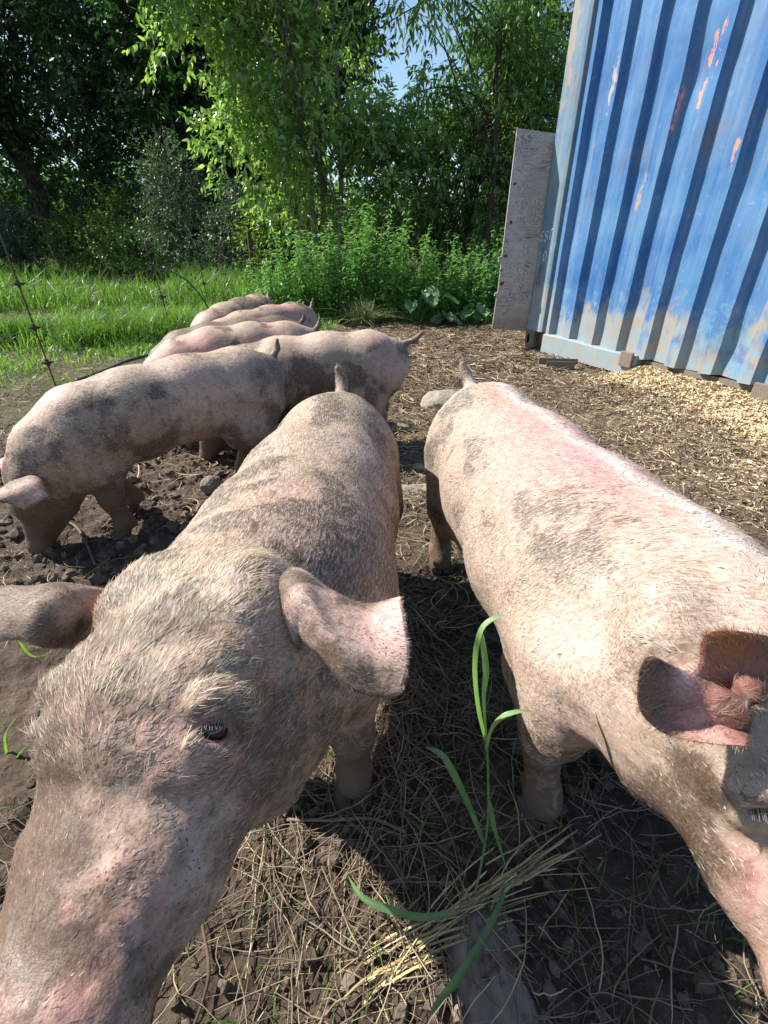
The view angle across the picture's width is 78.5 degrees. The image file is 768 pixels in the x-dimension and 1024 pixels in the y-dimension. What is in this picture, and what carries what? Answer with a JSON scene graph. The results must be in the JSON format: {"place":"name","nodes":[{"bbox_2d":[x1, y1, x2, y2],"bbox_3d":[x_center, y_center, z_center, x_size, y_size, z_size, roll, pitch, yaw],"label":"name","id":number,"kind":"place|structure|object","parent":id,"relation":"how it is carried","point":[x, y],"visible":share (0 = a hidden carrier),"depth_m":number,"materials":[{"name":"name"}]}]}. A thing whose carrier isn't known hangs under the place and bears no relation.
{"place":"outdoors","nodes":[
{"label":"outdoors","id":0,"kind":"place"},
{"bbox_2d":[0,293,339,425],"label":"grass","id":1,"kind":"structure","parent":0,"point":[110,332],"depth_m":5.03,"materials":[{"name":"green plant"}]},
{"bbox_2d":[0,252,414,312],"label":"meadow grass","id":2,"kind":"structure","parent":0,"point":[59,294],"depth_m":8.08,"materials":[{"name":"green plant"}]},
{"bbox_2d":[0,0,573,223],"label":"sky","id":3,"kind":"structure","parent":0,"point":[397,69],"materials":[{"name":"blue"}]},
{"bbox_2d":[0,241,767,1023],"bbox_3d":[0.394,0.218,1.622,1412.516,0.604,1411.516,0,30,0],"label":"ground","id":4,"kind":"structure","parent":0,"point":[20,671],"depth_m":0.90,"materials":[{"name":"soil"}]},
{"bbox_2d":[3,718,25,757],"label":"grass tuft","id":5,"kind":"object","parent":4,"relation":"on","point":[5,745],"visible":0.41,"depth_m":1.06,"materials":[{"name":"green plant"}]},
{"bbox_2d":[0,197,53,277],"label":"bush","id":6,"kind":"object","parent":4,"relation":"on","point":[17,231],"visible":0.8,"depth_m":13.43,"materials":[{"name":"green plant"}]},
{"bbox_2d":[0,233,55,386],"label":"fence post","id":7,"kind":"object","parent":4,"relation":"on","point":[33,327],"visible":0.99,"depth_m":3.41,"materials":[{"name":"grey metal"}]},
{"bbox_2d":[0,299,217,380],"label":"fence wire","id":8,"kind":"object","parent":7,"relation":"attached to","point":[75,357],"visible":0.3,"depth_m":3.88,"materials":[{"name":"grey metal"}]},
{"bbox_2d":[0,274,239,338],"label":"fence wire","id":9,"kind":"object","parent":7,"relation":"attached to","point":[102,318],"visible":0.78,"depth_m":4.12,"materials":[{"name":"grey metal"}]},
{"bbox_2d":[1,255,284,287],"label":"fence wire","id":10,"kind":"object","parent":7,"relation":"attached to","point":[110,280],"visible":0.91,"depth_m":4.22,"materials":[{"name":"grey metal"}]},
{"bbox_2d":[18,641,43,656],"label":"grass tuft","id":11,"kind":"object","parent":4,"relation":"on","point":[24,649],"visible":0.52,"depth_m":1.13,"materials":[{"name":"green plant"}]},
{"bbox_2d":[0,170,95,264],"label":"bush","id":12,"kind":"object","parent":4,"relation":"on","point":[20,199],"visible":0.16,"depth_m":21.02,"materials":[{"name":"green plant"}]},
{"bbox_2d":[0,0,141,270],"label":"dark tree","id":13,"kind":"object","parent":4,"relation":"on","point":[23,137],"visible":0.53,"depth_m":15.01,"materials":[{"name":"green plant"}]},
{"bbox_2d":[53,538,109,547],"bbox_3d":[-1.185,0.122,1.780,0.269,0.021,0.024,-9,31,-15],"label":"stick","id":14,"kind":"object","parent":4,"relation":"on","point":[80,543],"visible":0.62,"depth_m":1.79,"materials":[{"name":"brown wood"}]},
{"bbox_2d":[69,522,95,565],"bbox_3d":[-1.190,0.092,1.815,0.477,0.030,0.061,23,37,34],"label":"stick","id":15,"kind":"object","parent":4,"relation":"on","point":[76,527],"visible":0.73,"depth_m":1.77,"materials":[{"name":"brown wood"}]},
{"bbox_2d":[32,182,161,278],"bbox_3d":[-8.003,-7.790,13.434,3.492,2.706,2.432,0,30,0],"label":"bush","id":16,"kind":"object","parent":4,"relation":"on","point":[98,230],"visible":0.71,"depth_m":13.08,"materials":[{"name":"green plant"}]},
{"bbox_2d":[0,337,209,468],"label":"dead grass","id":17,"kind":"structure","parent":4,"relation":"on","point":[57,371],"depth_m":3.74,"materials":[{"name":"plant"}]},
{"bbox_2d":[0,0,215,259],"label":"dark tree","id":18,"kind":"object","parent":4,"relation":"on","point":[100,143],"visible":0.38,"depth_m":13.46,"materials":[{"name":"green plant"}]},
{"bbox_2d":[74,354,148,380],"bbox_3d":[-2.190,-1.283,4.074,0.127,0.098,0.986,21,36,32],"label":"hose","id":19,"kind":"object","parent":4,"relation":"on","point":[118,364],"visible":0.5,"depth_m":4.00,"materials":[{"name":"grey"}]},
{"bbox_2d":[55,162,183,264],"bbox_3d":[-12.056,-13.450,22.326,7.833,5.418,4.144,0,30,0],"label":"bush","id":20,"kind":"object","parent":4,"relation":"on","point":[115,190],"visible":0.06,"depth_m":21.38,"materials":[{"name":"green plant"}]},
{"bbox_2d":[0,338,286,554],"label":"pig","id":21,"kind":"object","parent":4,"relation":"on","point":[70,446],"visible":0.94,"depth_m":1.68},
{"bbox_2d":[94,215,197,282],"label":"bush","id":22,"kind":"object","parent":4,"relation":"on","point":[122,239],"visible":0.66,"depth_m":12.44,"materials":[{"name":"green plant"}]},
{"bbox_2d":[144,242,171,321],"bbox_3d":[-2.507,-2.424,5.299,0.147,1.081,0.060,0,30,0],"label":"fence post","id":23,"kind":"object","parent":4,"relation":"on","point":[153,268],"visible":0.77,"depth_m":5.20,"materials":[{"name":"grey metal"}]},
{"bbox_2d":[140,266,208,351],"bbox_3d":[-2.207,-2.135,4.921,0.519,0.735,0.916,3,30,5],"label":"fence cable","id":24,"kind":"object","parent":23,"relation":"attached to","point":[189,283],"visible":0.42,"depth_m":5.17,"materials":[{"name":"grey plastic"}]},
{"bbox_2d":[128,182,231,264],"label":"bush","id":25,"kind":"object","parent":4,"relation":"on","point":[166,237],"depth_m":20.02,"materials":[{"name":"green plant"}]},
{"bbox_2d":[128,118,233,281],"bbox_3d":[-4.936,-7.228,11.428,2.518,3.640,2.520,0,30,0],"label":"bush","id":26,"kind":"object","parent":4,"relation":"on","point":[182,201],"visible":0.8,"depth_m":11.15,"materials":[{"name":"green plant"}]},
{"bbox_2d":[193,923,210,1023],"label":"stick","id":27,"kind":"object","parent":4,"relation":"on","point":[205,942],"visible":0.99,"depth_m":0.73,"materials":[{"name":"wood"}]},
{"bbox_2d":[195,244,210,302],"bbox_3d":[-2.644,-3.339,6.907,0.120,1.050,0.060,0,30,0],"label":"fence post","id":28,"kind":"object","parent":4,"relation":"on","point":[203,283],"visible":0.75,"depth_m":6.83,"materials":[{"name":"grey"}]},
{"bbox_2d":[78,0,330,272],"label":"dark tree","id":29,"kind":"object","parent":4,"relation":"on","point":[168,101],"visible":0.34,"depth_m":11.94,"materials":[{"name":"green plant"}]},
{"bbox_2d":[0,363,411,1023],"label":"pig","id":30,"kind":"object","parent":4,"relation":"on","point":[220,679],"visible":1,"depth_m":0.43},
{"bbox_2d":[200,475,222,494],"bbox_3d":[-0.793,-0.126,2.160,0.087,0.090,0.098,12,32,18],"label":"rock","id":31,"kind":"object","parent":4,"relation":"on","point":[209,484],"visible":0.85,"depth_m":2.13,"materials":[{"name":"grey stone"}]},
{"bbox_2d":[219,245,226,286],"bbox_3d":[-3.010,-4.468,8.853,0.103,1.050,0.060,0,30,0],"label":"fence post","id":32,"kind":"object","parent":4,"relation":"on","point":[221,256],"visible":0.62,"depth_m":8.72,"materials":[{"name":"grey"}]},
{"bbox_2d":[147,312,305,357],"bbox_3d":[-1.010,-0.921,3.020,1.114,0.614,0.374,-12,32,-20],"label":"pig","id":33,"kind":"object","parent":4,"relation":"on","point":[265,319],"visible":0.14,"depth_m":2.87},
{"bbox_2d":[190,291,273,326],"bbox_3d":[-1.121,-1.274,3.585,0.403,0.663,1.194,10,31,16],"label":"pig","id":34,"kind":"object","parent":4,"relation":"on","point":[226,308],"visible":0.2,"depth_m":3.36},
{"bbox_2d":[143,318,321,363],"bbox_3d":[-0.890,-0.767,2.741,1.140,0.629,0.383,-11,32,-18],"label":"pig","id":35,"kind":"object","parent":4,"relation":"on","point":[205,339],"visible":0.24,"depth_m":2.55},
{"bbox_2d":[188,171,293,280],"bbox_3d":[-3.190,-6.293,10.781,2.492,2.750,2.114,0,30,0],"label":"bush","id":36,"kind":"object","parent":4,"relation":"on","point":[226,215],"visible":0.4,"depth_m":10.44,"materials":[{"name":"green plant"}]},
{"bbox_2d":[247,231,255,282],"bbox_3d":[-2.735,-5.130,9.748,0.080,1.200,0.080,-10,32,-21],"label":"wooden stake","id":37,"kind":"object","parent":4,"relation":"on","point":[250,247],"visible":0.56,"depth_m":9.60,"materials":[{"name":"brown wood"}]},
{"bbox_2d":[0,134,506,258],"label":"wood","id":38,"kind":"object","parent":4,"relation":"on","point":[335,187],"visible":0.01,"depth_m":31.77,"materials":[{"name":"green plant"}]},
{"bbox_2d":[227,195,298,288],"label":"bush","id":39,"kind":"object","parent":4,"relation":"on","point":[263,235],"visible":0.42,"depth_m":9.80,"materials":[{"name":"green plant"}]},
{"bbox_2d":[235,259,295,302],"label":"weed clump","id":40,"kind":"object","parent":4,"relation":"on","point":[251,289],"visible":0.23,"depth_m":7.06,"materials":[{"name":"green plant"}]},
{"bbox_2d":[213,298,319,330],"bbox_3d":[-0.874,-1.091,3.277,0.395,0.649,1.172,23,37,34],"label":"pig","id":41,"kind":"object","parent":4,"relation":"on","point":[292,310],"visible":0.16,"depth_m":3.25},
{"bbox_2d":[267,231,277,283],"bbox_3d":[-2.315,-5.174,9.823,0.080,1.200,0.080,-13,33,-19],"label":"wooden stake","id":42,"kind":"object","parent":4,"relation":"on","point":[272,251],"visible":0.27,"depth_m":9.68,"materials":[{"name":"brown wood"}]},
{"bbox_2d":[213,175,352,268],"bbox_3d":[-4.141,-10.936,17.986,6.280,5.342,4.154,0,30,0],"label":"bush","id":43,"kind":"object","parent":4,"relation":"on","point":[333,212],"visible":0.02,"depth_m":17.45,"materials":[{"name":"green plant"}]},
{"bbox_2d":[228,190,345,284],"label":"bush","id":44,"kind":"object","parent":4,"relation":"on","point":[284,237],"visible":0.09,"depth_m":10.40,"materials":[{"name":"green plant"}]},
{"bbox_2d":[247,228,328,312],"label":"weed clump","id":45,"kind":"object","parent":4,"relation":"on","point":[270,288],"visible":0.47,"depth_m":6.54,"materials":[{"name":"green plant"}]},
{"bbox_2d":[122,0,473,287],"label":"willow tree","id":46,"kind":"object","parent":4,"relation":"on","point":[240,66],"visible":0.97,"depth_m":7.83,"materials":[{"name":"green plant"}]},
{"bbox_2d":[267,219,350,319],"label":"weed clump","id":47,"kind":"object","parent":4,"relation":"on","point":[325,300],"visible":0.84,"depth_m":6.33,"materials":[{"name":"green plant"}]},
{"bbox_2d":[199,329,423,461],"bbox_3d":[-0.402,-0.588,2.419,1.240,0.643,0.397,-5,30,-8],"label":"pig","id":48,"kind":"object","parent":4,"relation":"on","point":[374,364],"visible":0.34,"depth_m":2.26},
{"bbox_2d":[266,0,395,270],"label":"dark tree","id":49,"kind":"object","parent":4,"relation":"on","point":[365,30],"visible":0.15,"depth_m":10.76,"materials":[{"name":"green plant"}]},
{"bbox_2d":[287,816,405,833],"bbox_3d":[-0.074,0.602,0.915,0.234,0.025,0.020,3,30,6],"label":"stick","id":50,"kind":"object","parent":4,"relation":"on","point":[333,819],"visible":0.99,"depth_m":0.91,"materials":[{"name":"brown wood"}]},
{"bbox_2d":[321,219,385,315],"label":"weed clump","id":51,"kind":"object","parent":4,"relation":"on","point":[349,294],"visible":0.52,"depth_m":6.39,"materials":[{"name":"green plant"}]},
{"bbox_2d":[292,186,419,287],"bbox_3d":[-0.620,-5.910,10.699,3.021,2.617,2.263,0,30,0],"label":"bush","id":52,"kind":"object","parent":4,"relation":"on","point":[318,217],"visible":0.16,"depth_m":10.27,"materials":[{"name":"green plant"}]},
{"bbox_2d":[319,296,413,325],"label":"dry grass","id":53,"kind":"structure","parent":4,"relation":"on","point":[361,316],"depth_m":6.21,"materials":[{"name":"green plant"}]},
{"bbox_2d":[337,196,413,322],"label":"weed clump","id":54,"kind":"object","parent":4,"relation":"on","point":[397,287],"visible":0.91,"depth_m":6.30,"materials":[{"name":"green plant"}]},
{"bbox_2d":[0,618,757,1023],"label":"shoots","id":55,"kind":"object","parent":4,"relation":"on","point":[446,886],"visible":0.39,"depth_m":0.80,"materials":[{"name":"green plant"}]},
{"bbox_2d":[2,415,757,1023],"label":"chaff","id":56,"kind":"object","parent":4,"relation":"on","point":[418,835],"visible":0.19,"depth_m":0.86,"materials":[{"name":"plant"}]},
{"bbox_2d":[0,408,761,1023],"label":"soil clods","id":57,"kind":"object","parent":4,"relation":"on","point":[702,980],"visible":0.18,"depth_m":0.86,"materials":[{"name":"brown soil"}]},
{"bbox_2d":[0,318,767,643],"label":"straw litter","id":58,"kind":"object","parent":4,"relation":"on","point":[510,354],"visible":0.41,"depth_m":3.17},
{"bbox_2d":[0,479,767,1023],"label":"hay strands","id":59,"kind":"object","parent":4,"relation":"on","point":[454,709],"visible":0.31,"depth_m":0.84,"materials":[{"name":"plant"}]},
{"bbox_2d":[394,422,408,429],"bbox_3d":[0.106,-0.520,2.869,0.091,0.050,0.072,-9,27,-15],"label":"rock","id":60,"kind":"object","parent":4,"relation":"on","point":[402,425],"visible":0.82,"depth_m":2.85,"materials":[{"name":"grey stone"}]},
{"bbox_2d":[277,294,530,325],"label":"undergrowth","id":61,"kind":"object","parent":4,"relation":"on","point":[489,316],"visible":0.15,"depth_m":6.53,"materials":[{"name":"green plant"}]},
{"bbox_2d":[372,224,441,315],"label":"weed clump","id":62,"kind":"object","parent":4,"relation":"on","point":[421,280],"visible":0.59,"depth_m":6.52,"materials":[{"name":"green plant"}]},
{"bbox_2d":[401,484,425,497],"bbox_3d":[0.162,-0.078,2.186,0.294,0.134,0.192,-3,34,-5],"label":"rock","id":63,"kind":"object","parent":4,"relation":"on","point":[405,486],"visible":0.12,"depth_m":2.15,"materials":[{"name":"grey stone"}]},
{"bbox_2d":[412,463,424,473],"bbox_3d":[0.173,-0.213,2.338,0.075,0.060,0.052,-2,30,-3],"label":"rock","id":64,"kind":"object","parent":4,"relation":"on","point":[418,467],"visible":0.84,"depth_m":2.31,"materials":[{"name":"grey stone"}]},
{"bbox_2d":[381,285,458,321],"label":"burdock plant","id":65,"kind":"object","parent":4,"relation":"on","point":[431,299],"visible":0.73,"depth_m":6.09,"materials":[{"name":"green plant"}]},
{"bbox_2d":[371,186,492,289],"bbox_3d":[0.978,-5.847,10.484,2.939,2.523,2.258,0,30,0],"label":"bush","id":66,"kind":"object","parent":4,"relation":"on","point":[449,245],"visible":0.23,"depth_m":10.03,"materials":[{"name":"green plant"}]},
{"bbox_2d":[420,390,456,414],"bbox_3d":[0.443,-0.741,3.224,0.384,0.194,0.272,-6,25,-10],"label":"rock","id":67,"kind":"object","parent":4,"relation":"on","point":[434,401],"visible":0.32,"depth_m":3.13,"materials":[{"name":"grey stone"}]},
{"bbox_2d":[348,615,532,1017],"bbox_3d":[0.088,0.452,0.673,0.222,0.699,0.204,-21,36,-31],"label":"grass plant","id":68,"kind":"object","parent":4,"relation":"on","point":[459,975],"depth_m":0.70,"materials":[{"name":"green plant"}]},
{"bbox_2d":[405,231,486,315],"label":"weed clump","id":69,"kind":"object","parent":4,"relation":"on","point":[419,266],"visible":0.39,"depth_m":6.65,"materials":[{"name":"green plant"}]},
{"bbox_2d":[430,312,461,326],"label":"burdock plant","id":70,"kind":"object","parent":4,"relation":"on","point":[449,317],"visible":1,"depth_m":6.30,"materials":[{"name":"green plant"}]},
{"bbox_2d":[318,0,574,289],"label":"broadleaf tree","id":71,"kind":"object","parent":4,"relation":"on","point":[465,158],"visible":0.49,"depth_m":8.66,"materials":[{"name":"green plant"}]},
{"bbox_2d":[331,0,569,292],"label":"overhanging tree","id":72,"kind":"object","parent":4,"relation":"on","point":[488,32],"visible":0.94,"depth_m":7.63,"materials":[{"name":"green plant"}]},
{"bbox_2d":[424,254,494,320],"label":"weed clump","id":73,"kind":"object","parent":4,"relation":"on","point":[445,302],"visible":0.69,"depth_m":6.44,"materials":[{"name":"green plant"}]},
{"bbox_2d":[434,230,502,315],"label":"weed clump","id":74,"kind":"object","parent":4,"relation":"on","point":[456,294],"visible":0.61,"depth_m":6.55,"materials":[{"name":"green plant"}]},
{"bbox_2d":[338,821,601,1003],"bbox_3d":[0.172,0.663,0.815,0.529,0.039,0.123,-10,32,-17],"label":"straw bundle","id":75,"kind":"object","parent":4,"relation":"on","point":[491,883],"visible":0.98,"depth_m":0.80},
{"bbox_2d":[460,304,494,322],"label":"burdock plant","id":76,"kind":"object","parent":4,"relation":"on","point":[481,312],"visible":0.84,"depth_m":6.35,"materials":[{"name":"green plant"}]},
{"bbox_2d":[468,227,504,309],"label":"weed clump","id":77,"kind":"object","parent":4,"relation":"on","point":[496,279],"visible":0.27,"depth_m":6.64,"materials":[{"name":"green plant"}]},
{"bbox_2d":[453,2,533,268],"bbox_3d":[3.640,-11.394,13.773,3.374,8.100,3.241,0,30,0],"label":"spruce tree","id":78,"kind":"object","parent":4,"relation":"on","point":[495,197],"visible":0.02,"depth_m":14.68,"materials":[{"name":"green plant"}]},
{"bbox_2d":[443,899,547,1023],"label":"wood plank","id":79,"kind":"object","parent":4,"relation":"on","point":[498,988],"visible":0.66,"depth_m":0.72,"materials":[{"name":"grey wood"}]},
{"bbox_2d":[445,0,573,274],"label":"tree","id":80,"kind":"object","parent":4,"relation":"on","point":[568,30],"visible":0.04,"depth_m":9.82,"materials":[{"name":"green plant"}]},
{"bbox_2d":[466,0,572,258],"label":"young tree","id":81,"kind":"object","parent":4,"relation":"on","point":[554,46],"visible":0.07,"depth_m":8.57,"materials":[{"name":"green plant"}]},
{"bbox_2d":[538,358,579,368],"bbox_3d":[1.568,-1.328,4.206,0.340,0.064,0.137,4,30,7],"label":"steel channel","id":82,"kind":"object","parent":4,"relation":"on","point":[560,363],"visible":0.84,"depth_m":4.17,"materials":[{"name":"grey metal"}]},
{"bbox_2d":[424,362,767,998],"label":"pig","id":83,"kind":"object","parent":4,"relation":"on","point":[627,597],"visible":1,"depth_m":0.61},
{"bbox_2d":[524,0,767,403],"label":"shipping container","id":84,"kind":"object","parent":4,"relation":"on","point":[653,248],"visible":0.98,"depth_m":3.41,"materials":[{"name":"blue metal"}]},
{"bbox_2d":[492,128,555,330],"bbox_3d":[1.324,-2.624,4.516,0.412,1.670,0.022,0,30,0],"label":"plywood board","id":85,"kind":"object","parent":84,"relation":"attached to","point":[529,181],"visible":0.98,"depth_m":4.46,"materials":[{"name":"grey wood"}]},
{"bbox_2d":[537,365,767,545],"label":"wood shavings","id":86,"kind":"object","parent":4,"relation":"on","point":[744,412],"visible":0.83,"depth_m":3.13}
]}

